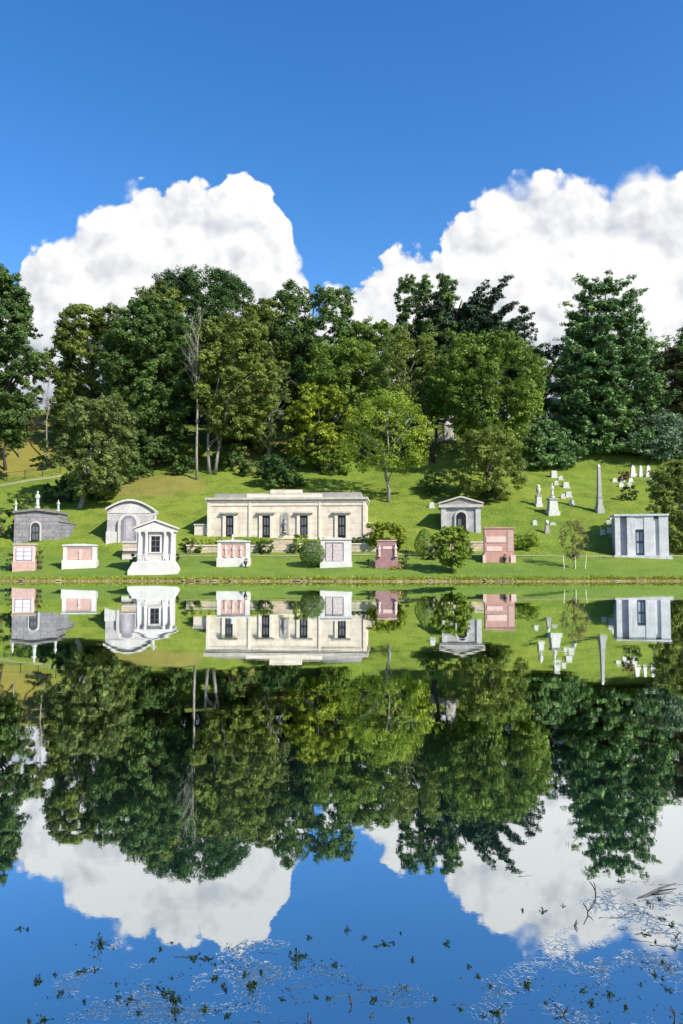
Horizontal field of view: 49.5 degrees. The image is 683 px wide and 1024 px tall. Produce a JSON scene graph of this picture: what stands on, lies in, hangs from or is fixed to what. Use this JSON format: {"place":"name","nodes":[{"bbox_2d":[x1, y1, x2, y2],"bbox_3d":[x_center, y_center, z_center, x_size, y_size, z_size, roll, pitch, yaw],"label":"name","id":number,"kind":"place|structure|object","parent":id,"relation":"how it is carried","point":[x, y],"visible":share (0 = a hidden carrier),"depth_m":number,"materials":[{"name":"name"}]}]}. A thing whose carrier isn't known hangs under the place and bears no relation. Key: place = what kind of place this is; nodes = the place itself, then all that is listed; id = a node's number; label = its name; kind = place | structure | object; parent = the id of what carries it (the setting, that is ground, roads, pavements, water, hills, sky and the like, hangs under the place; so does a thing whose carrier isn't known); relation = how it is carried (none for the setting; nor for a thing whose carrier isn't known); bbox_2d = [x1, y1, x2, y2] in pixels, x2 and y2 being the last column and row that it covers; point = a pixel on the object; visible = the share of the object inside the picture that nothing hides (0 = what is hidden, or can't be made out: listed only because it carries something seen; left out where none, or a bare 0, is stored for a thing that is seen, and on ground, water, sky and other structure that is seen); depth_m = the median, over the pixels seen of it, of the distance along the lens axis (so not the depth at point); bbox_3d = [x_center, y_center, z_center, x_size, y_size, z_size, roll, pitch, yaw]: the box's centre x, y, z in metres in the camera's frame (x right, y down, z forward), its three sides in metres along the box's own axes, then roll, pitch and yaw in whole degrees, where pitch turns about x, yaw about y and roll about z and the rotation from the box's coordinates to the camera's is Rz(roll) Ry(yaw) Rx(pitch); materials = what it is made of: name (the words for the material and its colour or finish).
{"place":"outdoors","nodes":[
{"label":"outdoors","id":0,"kind":"place"},
{"bbox_2d":[0,581,682,1023],"bbox_3d":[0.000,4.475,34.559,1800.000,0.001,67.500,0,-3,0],"label":"water","id":1,"kind":"structure","parent":0,"point":[248,773],"depth_m":7.76,"materials":[{"name":"liquid"}]},
{"bbox_2d":[37,892,682,1023],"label":"leaf flecks","id":2,"kind":"object","parent":1,"relation":"on","point":[380,995],"visible":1,"depth_m":4.41,"materials":[{"name":"plant"}]},
{"bbox_2d":[636,883,675,898],"bbox_3d":[2.410,2.909,5.657,0.451,0.045,0.078,1,-3,-21],"label":"fallen branch","id":3,"kind":"object","parent":1,"relation":"on","point":[652,892],"visible":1,"depth_m":5.65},
{"bbox_2d":[0,409,682,581],"bbox_3d":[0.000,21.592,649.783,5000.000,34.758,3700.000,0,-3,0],"label":"ground","id":4,"kind":"structure","parent":0,"point":[178,500],"depth_m":90.44,"materials":[{"name":"plant"}]},
{"bbox_2d":[0,510,13,538],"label":"ivy bush","id":5,"kind":"object","parent":4,"relation":"on","point":[9,514],"visible":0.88,"depth_m":80.61,"materials":[{"name":"green plant"}]},
{"bbox_2d":[7,493,33,509],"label":"ivy bush","id":6,"kind":"object","parent":4,"relation":"on","point":[11,500],"visible":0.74,"depth_m":88.61,"materials":[{"name":"green plant"}]},
{"bbox_2d":[0,263,49,449],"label":"broad tree","id":7,"kind":"object","parent":4,"relation":"on","point":[14,408],"visible":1,"depth_m":97.81,"materials":[{"name":"green plant"}]},
{"bbox_2d":[12,543,37,571],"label":"grid monument","id":8,"kind":"object","parent":4,"relation":"on","point":[24,555],"visible":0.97,"depth_m":69.90,"materials":[{"name":"pink stone"}]},
{"bbox_2d":[18,394,43,457],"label":"tree","id":9,"kind":"object","parent":4,"relation":"on","point":[32,421],"visible":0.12,"depth_m":110.28,"materials":[{"name":"green plant"}]},
{"bbox_2d":[0,474,63,485],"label":"lane","id":10,"kind":"structure","parent":4,"relation":"on","point":[50,477],"depth_m":102.47,"materials":[{"name":"gravel"}]},
{"bbox_2d":[13,491,76,542],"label":"grey mausoleum","id":11,"kind":"structure","parent":4,"relation":"on","point":[36,523],"depth_m":80.21,"materials":[{"name":"stone"}]},
{"bbox_2d":[31,523,39,540],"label":"door","id":12,"kind":"structure","parent":11,"relation":"in","point":[35,527],"depth_m":79.88,"materials":[{"name":"metal"}]},
{"bbox_2d":[41,365,53,462],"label":"bare sapling","id":13,"kind":"object","parent":4,"relation":"on","point":[48,406],"visible":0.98,"depth_m":109.42,"materials":[{"name":"grey plant"}]},
{"bbox_2d":[37,438,62,468],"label":"undergrowth bush","id":14,"kind":"object","parent":4,"relation":"on","point":[43,458],"visible":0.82,"depth_m":107.45,"materials":[{"name":"green plant"}]},
{"bbox_2d":[41,479,74,502],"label":"undergrowth bush","id":15,"kind":"object","parent":4,"relation":"on","point":[47,497],"visible":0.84,"depth_m":92.61,"materials":[{"name":"green plant"}]},
{"bbox_2d":[61,544,98,568],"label":"tablet monument","id":16,"kind":"object","parent":4,"relation":"on","point":[77,556],"visible":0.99,"depth_m":71.07,"materials":[{"name":"white stone"}]},
{"bbox_2d":[31,301,140,447],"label":"broad tree","id":17,"kind":"object","parent":4,"relation":"on","point":[66,344],"visible":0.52,"depth_m":111.40,"materials":[{"name":"green plant"}]},
{"bbox_2d":[54,394,141,508],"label":"broad tree","id":18,"kind":"object","parent":4,"relation":"on","point":[74,448],"visible":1,"depth_m":88.93,"materials":[{"name":"green plant"}]},
{"bbox_2d":[53,333,157,414],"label":"forest tree","id":19,"kind":"object","parent":4,"relation":"on","point":[94,345],"visible":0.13,"depth_m":131.81,"materials":[{"name":"green plant"}]},
{"bbox_2d":[122,541,136,558],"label":"stone landing","id":20,"kind":"object","parent":4,"relation":"on","point":[129,548],"visible":0.54,"depth_m":75.69,"materials":[{"name":"beige stone"}]},
{"bbox_2d":[105,499,158,543],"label":"arched mausoleum","id":21,"kind":"structure","parent":4,"relation":"on","point":[125,517],"depth_m":80.14,"materials":[{"name":"grey stone"}]},
{"bbox_2d":[123,518,133,540],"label":"door","id":22,"kind":"structure","parent":21,"relation":"in","point":[128,522],"depth_m":79.88,"materials":[{"name":"grey stone"}]},
{"bbox_2d":[117,445,159,479],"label":"undergrowth bush","id":23,"kind":"object","parent":4,"relation":"on","point":[138,469],"visible":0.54,"depth_m":101.84,"materials":[{"name":"green plant"}]},
{"bbox_2d":[97,294,201,466],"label":"broad tree","id":24,"kind":"object","parent":4,"relation":"on","point":[163,320],"visible":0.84,"depth_m":106.16,"materials":[{"name":"green plant"}]},
{"bbox_2d":[127,511,179,574],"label":"white chapel","id":25,"kind":"structure","parent":4,"relation":"on","point":[156,547],"depth_m":69.04,"materials":[{"name":"stone"}]},
{"bbox_2d":[148,535,162,552],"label":"window frame","id":26,"kind":"structure","parent":25,"relation":"in","point":[150,540],"depth_m":69.20,"materials":[{"name":"white stone"}]},
{"bbox_2d":[151,536,159,551],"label":"window","id":27,"kind":"structure","parent":25,"relation":"in","point":[152,537],"depth_m":69.25,"materials":[{"name":"black glass"}]},
{"bbox_2d":[122,279,193,431],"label":"broad tree","id":28,"kind":"object","parent":4,"relation":"on","point":[171,293],"visible":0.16,"depth_m":117.65,"materials":[{"name":"green plant"}]},
{"bbox_2d":[123,327,236,423],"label":"forest tree","id":29,"kind":"object","parent":4,"relation":"on","point":[191,417],"visible":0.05,"depth_m":132.27,"materials":[{"name":"green plant"}]},
{"bbox_2d":[169,455,194,473],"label":"undergrowth bush","id":30,"kind":"object","parent":4,"relation":"on","point":[176,467],"visible":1,"depth_m":102.87,"materials":[{"name":"green plant"}]},
{"bbox_2d":[178,443,204,466],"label":"undergrowth bush","id":31,"kind":"object","parent":4,"relation":"on","point":[200,450],"visible":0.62,"depth_m":107.54,"materials":[{"name":"green plant"}]},
{"bbox_2d":[180,307,206,479],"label":"dead tree","id":32,"kind":"object","parent":4,"relation":"on","point":[196,444],"visible":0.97,"depth_m":101.55,"materials":[{"name":"wood"}]},
{"bbox_2d":[144,263,261,424],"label":"dome tree","id":33,"kind":"object","parent":4,"relation":"on","point":[229,300],"visible":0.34,"depth_m":125.02,"materials":[{"name":"green plant"}]},
{"bbox_2d":[186,545,272,552],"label":"retaining wall","id":34,"kind":"structure","parent":4,"relation":"on","point":[209,548],"depth_m":77.80,"materials":[{"name":"beige stone"}]},
{"bbox_2d":[212,442,247,469],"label":"undergrowth bush","id":35,"kind":"object","parent":4,"relation":"on","point":[231,454],"visible":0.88,"depth_m":105.66,"materials":[{"name":"green plant"}]},
{"bbox_2d":[216,534,250,566],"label":"tablet monument","id":36,"kind":"object","parent":4,"relation":"on","point":[232,552],"visible":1,"depth_m":71.75,"materials":[{"name":"white stone"}]},
{"bbox_2d":[186,312,282,474],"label":"twin trunk tree","id":37,"kind":"object","parent":4,"relation":"on","point":[220,330],"visible":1,"depth_m":103.01,"materials":[{"name":"green plant"}]},
{"bbox_2d":[210,370,280,444],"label":"broad tree","id":38,"kind":"object","parent":4,"relation":"on","point":[251,431],"visible":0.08,"depth_m":112.10,"materials":[{"name":"green plant"}]},
{"bbox_2d":[239,459,263,475],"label":"hill bush","id":39,"kind":"object","parent":4,"relation":"on","point":[244,469],"visible":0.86,"depth_m":104.02,"materials":[{"name":"green plant"}]},
{"bbox_2d":[237,298,292,393],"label":"broad tree","id":40,"kind":"object","parent":4,"relation":"on","point":[268,316],"visible":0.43,"depth_m":120.36,"materials":[{"name":"green plant"}]},
{"bbox_2d":[256,540,274,552],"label":"dark shrub","id":41,"kind":"object","parent":4,"relation":"on","point":[264,542],"visible":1,"depth_m":77.24,"materials":[{"name":"green plant"}]},
{"bbox_2d":[243,366,292,457],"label":"sparse tree","id":42,"kind":"object","parent":4,"relation":"on","point":[273,435],"visible":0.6,"depth_m":109.23,"materials":[{"name":"green plant"}]},
{"bbox_2d":[234,315,316,420],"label":"forest tree","id":43,"kind":"object","parent":4,"relation":"on","point":[286,324],"visible":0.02,"depth_m":134.90,"materials":[{"name":"green plant"}]},
{"bbox_2d":[255,454,305,487],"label":"hill bush","id":44,"kind":"object","parent":4,"relation":"on","point":[273,464],"visible":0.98,"depth_m":97.46,"materials":[{"name":"green plant"}]},
{"bbox_2d":[194,490,373,552],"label":"long mausoleum","id":45,"kind":"structure","parent":4,"relation":"on","point":[284,514],"depth_m":80.64,"materials":[{"name":"beige stone"}]},
{"bbox_2d":[226,516,233,536],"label":"window","id":46,"kind":"structure","parent":45,"relation":"in","point":[229,519],"depth_m":81.02,"materials":[{"name":"black metal"}]},
{"bbox_2d":[262,516,269,537],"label":"door","id":47,"kind":"structure","parent":45,"relation":"in","point":[266,519],"depth_m":80.75,"materials":[{"name":"brown metal"}]},
{"bbox_2d":[300,515,307,537],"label":"window","id":48,"kind":"structure","parent":45,"relation":"in","point":[303,518],"depth_m":80.47,"materials":[{"name":"brown metal"}]},
{"bbox_2d":[338,515,345,537],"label":"window","id":49,"kind":"structure","parent":45,"relation":"in","point":[341,518],"depth_m":80.18,"materials":[{"name":"brown metal"}]},
{"bbox_2d":[293,534,308,551],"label":"yellow bush","id":50,"kind":"object","parent":4,"relation":"on","point":[305,540],"visible":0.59,"depth_m":78.05,"materials":[{"name":"green plant"}]},
{"bbox_2d":[287,439,317,468],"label":"undergrowth bush","id":51,"kind":"object","parent":4,"relation":"on","point":[303,461],"visible":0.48,"depth_m":107.67,"materials":[{"name":"green plant"}]},
{"bbox_2d":[260,279,362,403],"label":"oak tree","id":52,"kind":"object","parent":4,"relation":"on","point":[291,302],"visible":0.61,"depth_m":122.99,"materials":[{"name":"green plant"}]},
{"bbox_2d":[299,540,325,566],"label":"ball bush","id":53,"kind":"object","parent":4,"relation":"on","point":[314,554],"visible":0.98,"depth_m":70.62,"materials":[{"name":"green plant"}]},
{"bbox_2d":[282,382,357,470],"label":"yellow tree","id":54,"kind":"object","parent":4,"relation":"on","point":[316,429],"visible":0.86,"depth_m":106.91,"materials":[{"name":"green plant"}]},
{"bbox_2d":[281,330,367,420],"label":"forest tree","id":55,"kind":"object","parent":4,"relation":"on","point":[335,336],"visible":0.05,"depth_m":132.51,"materials":[{"name":"green plant"}]},
{"bbox_2d":[316,449,352,473],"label":"undergrowth bush","id":56,"kind":"object","parent":4,"relation":"on","point":[337,462],"visible":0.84,"depth_m":105.18,"materials":[{"name":"green plant"}]},
{"bbox_2d":[320,538,351,567],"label":"tablet monument","id":57,"kind":"object","parent":4,"relation":"on","point":[338,552],"visible":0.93,"depth_m":71.20,"materials":[{"name":"white stone"}]},
{"bbox_2d":[299,543,376,551],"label":"retaining wall","id":58,"kind":"structure","parent":4,"relation":"on","point":[360,547],"depth_m":77.81,"materials":[{"name":"beige stone"}]},
{"bbox_2d":[0,574,682,579],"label":"bank grass","id":59,"kind":"structure","parent":4,"relation":"on","point":[285,577],"depth_m":66.14,"materials":[{"name":"green plant"}]},
{"bbox_2d":[291,334,395,435],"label":"broad tree","id":60,"kind":"object","parent":4,"relation":"on","point":[326,372],"visible":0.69,"depth_m":114.20,"materials":[{"name":"green plant"}]},
{"bbox_2d":[354,437,379,460],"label":"undergrowth bush","id":61,"kind":"object","parent":4,"relation":"on","point":[365,446],"visible":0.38,"depth_m":109.29,"materials":[{"name":"green plant"}]},
{"bbox_2d":[341,316,410,426],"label":"broad tree","id":62,"kind":"object","parent":4,"relation":"on","point":[365,330],"visible":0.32,"depth_m":122.02,"materials":[{"name":"green plant"}]},
{"bbox_2d":[373,540,398,567],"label":"carved monument","id":63,"kind":"object","parent":4,"relation":"on","point":[386,554],"visible":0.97,"depth_m":70.87,"materials":[{"name":"pink stone"}]},
{"bbox_2d":[365,521,407,550],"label":"yellow bush","id":64,"kind":"object","parent":4,"relation":"on","point":[399,534],"visible":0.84,"depth_m":77.34,"materials":[{"name":"green plant"}]},
{"bbox_2d":[336,386,439,502],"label":"young tree","id":65,"kind":"object","parent":4,"relation":"on","point":[388,400],"visible":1,"depth_m":92.27,"materials":[{"name":"green plant"}]},
{"bbox_2d":[359,323,436,421],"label":"forest tree","id":66,"kind":"object","parent":4,"relation":"on","point":[381,333],"visible":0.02,"depth_m":134.80,"materials":[{"name":"green plant"}]},
{"bbox_2d":[366,329,445,455],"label":"pale stemmed tree","id":67,"kind":"object","parent":4,"relation":"on","point":[395,351],"visible":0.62,"depth_m":109.84,"materials":[{"name":"green plant"}]},
{"bbox_2d":[414,528,432,555],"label":"egg bush","id":68,"kind":"object","parent":4,"relation":"on","point":[425,534],"visible":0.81,"depth_m":75.82,"materials":[{"name":"green plant"}]},
{"bbox_2d":[392,273,470,428],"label":"oak tree","id":69,"kind":"object","parent":4,"relation":"on","point":[447,294],"visible":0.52,"depth_m":125.21,"materials":[{"name":"green plant"}]},
{"bbox_2d":[419,469,451,494],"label":"undergrowth bush","id":70,"kind":"object","parent":4,"relation":"on","point":[431,488],"visible":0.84,"depth_m":95.81,"materials":[{"name":"green plant"}]},
{"bbox_2d":[419,371,465,462],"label":"broad tree","id":71,"kind":"object","parent":4,"relation":"on","point":[432,454],"visible":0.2,"depth_m":108.38,"materials":[{"name":"green plant"}]},
{"bbox_2d":[442,421,455,439],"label":"stone shrine","id":72,"kind":"object","parent":4,"relation":"on","point":[448,433],"visible":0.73,"depth_m":115.51,"materials":[{"name":"grey stone"}]},
{"bbox_2d":[430,525,474,572],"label":"young bushy tree","id":73,"kind":"object","parent":4,"relation":"on","point":[461,550],"visible":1,"depth_m":68.09,"materials":[{"name":"green plant"}]},
{"bbox_2d":[427,541,482,550],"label":"retaining wall","id":74,"kind":"structure","parent":4,"relation":"on","point":[477,545],"depth_m":78.11,"materials":[{"name":"beige stone"}]},
{"bbox_2d":[438,496,483,532],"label":"gabled mausoleum","id":75,"kind":"structure","parent":4,"relation":"on","point":[463,511],"depth_m":82.31,"materials":[{"name":"grey stone"}]},
{"bbox_2d":[456,512,465,528],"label":"door","id":76,"kind":"structure","parent":75,"relation":"in","point":[461,517],"depth_m":82.16,"materials":[{"name":"grey metal"}]},
{"bbox_2d":[404,275,523,422],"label":"leaning cedar","id":77,"kind":"object","parent":4,"relation":"on","point":[475,314],"visible":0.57,"depth_m":124.54,"materials":[{"name":"green plant"}]},
{"bbox_2d":[418,312,523,419],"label":"forest tree","id":78,"kind":"object","parent":4,"relation":"on","point":[511,357],"visible":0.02,"depth_m":133.91,"materials":[{"name":"green plant"}]},
{"bbox_2d":[440,424,528,502],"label":"crooked tree","id":79,"kind":"object","parent":4,"relation":"on","point":[490,456],"visible":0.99,"depth_m":91.47,"materials":[{"name":"green plant"}]},
{"bbox_2d":[425,328,552,476],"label":"broad tree","id":80,"kind":"object","parent":4,"relation":"on","point":[469,415],"visible":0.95,"depth_m":101.91,"materials":[{"name":"green plant"}]},
{"bbox_2d":[479,481,504,501],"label":"undergrowth bush","id":81,"kind":"object","parent":4,"relation":"on","point":[492,492],"visible":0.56,"depth_m":92.47,"materials":[{"name":"green plant"}]},
{"bbox_2d":[482,527,515,562],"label":"salmon tablet","id":82,"kind":"object","parent":4,"relation":"on","point":[498,543],"visible":0.87,"depth_m":73.39,"materials":[{"name":"stone"}]},
{"bbox_2d":[495,429,540,464],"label":"undergrowth bush","id":83,"kind":"object","parent":4,"relation":"on","point":[522,454],"visible":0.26,"depth_m":106.91,"materials":[{"name":"green plant"}]},
{"bbox_2d":[499,305,551,403],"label":"spruce","id":84,"kind":"object","parent":4,"relation":"on","point":[523,309],"visible":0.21,"depth_m":133.06,"materials":[{"name":"plant"}]},
{"bbox_2d":[514,533,540,548],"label":"hedge","id":85,"kind":"object","parent":4,"relation":"on","point":[533,540],"visible":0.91,"depth_m":78.33,"materials":[{"name":"green plant"}]},
{"bbox_2d":[534,484,542,506],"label":"column monument","id":86,"kind":"object","parent":4,"relation":"on","point":[538,500],"depth_m":90.82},
{"bbox_2d":[499,342,584,419],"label":"forest tree","id":87,"kind":"object","parent":4,"relation":"on","point":[557,352],"visible":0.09,"depth_m":132.81,"materials":[{"name":"green plant"}]},
{"bbox_2d":[500,418,588,469],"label":"bush","id":88,"kind":"object","parent":4,"relation":"on","point":[545,435],"visible":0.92,"depth_m":107.08,"materials":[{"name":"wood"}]},
{"bbox_2d":[545,483,559,515],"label":"statue monument","id":89,"kind":"object","parent":4,"relation":"on","point":[552,509],"visible":0.98,"depth_m":87.97,"materials":[{"name":"stone"}]},
{"bbox_2d":[558,520,589,568],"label":"staked sapling","id":90,"kind":"object","parent":4,"relation":"on","point":[579,529],"visible":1,"depth_m":70.94,"materials":[{"name":"green plant"}]},
{"bbox_2d":[548,312,603,422],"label":"young pine","id":91,"kind":"object","parent":4,"relation":"on","point":[560,375],"visible":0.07,"depth_m":127.71,"materials":[{"name":"green plant"}]},
{"bbox_2d":[594,464,604,512],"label":"obelisk","id":92,"kind":"object","parent":4,"relation":"on","point":[599,507],"visible":0.96,"depth_m":88.96,"materials":[{"name":"stone"}]},
{"bbox_2d":[543,269,681,454],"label":"great pine","id":93,"kind":"object","parent":4,"relation":"on","point":[580,395],"visible":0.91,"depth_m":110.79,"materials":[{"name":"green plant"}]},
{"bbox_2d":[620,484,638,499],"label":"dark shrub","id":94,"kind":"object","parent":4,"relation":"on","point":[633,493],"visible":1,"depth_m":93.40,"materials":[{"name":"green plant"}]},
{"bbox_2d":[596,332,682,422],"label":"forest tree","id":95,"kind":"object","parent":4,"relation":"on","point":[667,340],"visible":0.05,"depth_m":133.13,"materials":[{"name":"green plant"}]},
{"bbox_2d":[610,514,672,558],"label":"pale mausoleum","id":96,"kind":"structure","parent":4,"relation":"on","point":[640,535],"depth_m":76.21,"materials":[{"name":"white stone"}]},
{"bbox_2d":[635,529,643,554],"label":"door","id":97,"kind":"structure","parent":96,"relation":"in","point":[639,533],"depth_m":76.36,"materials":[{"name":"blue glass"}]},
{"bbox_2d":[614,407,682,460],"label":"bush","id":98,"kind":"object","parent":4,"relation":"on","point":[667,444],"visible":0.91,"depth_m":108.24,"materials":[{"name":"green plant"}]},
{"bbox_2d":[638,347,682,425],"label":"broad tree","id":99,"kind":"object","parent":4,"relation":"on","point":[674,383],"visible":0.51,"depth_m":115.49,"materials":[{"name":"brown plant"}]},
{"bbox_2d":[645,459,682,550],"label":"overhanging tree","id":100,"kind":"object","parent":4,"relation":"on","point":[669,479],"visible":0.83,"depth_m":76.86,"materials":[{"name":"green plant"}]},
{"bbox_2d":[673,327,682,412],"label":"dark tree","id":101,"kind":"object","parent":4,"relation":"on","point":[679,375],"visible":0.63,"depth_m":113.50,"materials":[{"name":"green plant"}]},
{"bbox_2d":[0,0,682,421],"label":"sky","id":102,"kind":"structure","parent":0,"point":[364,146],"materials":[{"name":"blue"}]},
{"bbox_2d":[176,553,682,556],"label":"path","id":103,"kind":"structure","parent":0,"point":[414,554],"depth_m":76.41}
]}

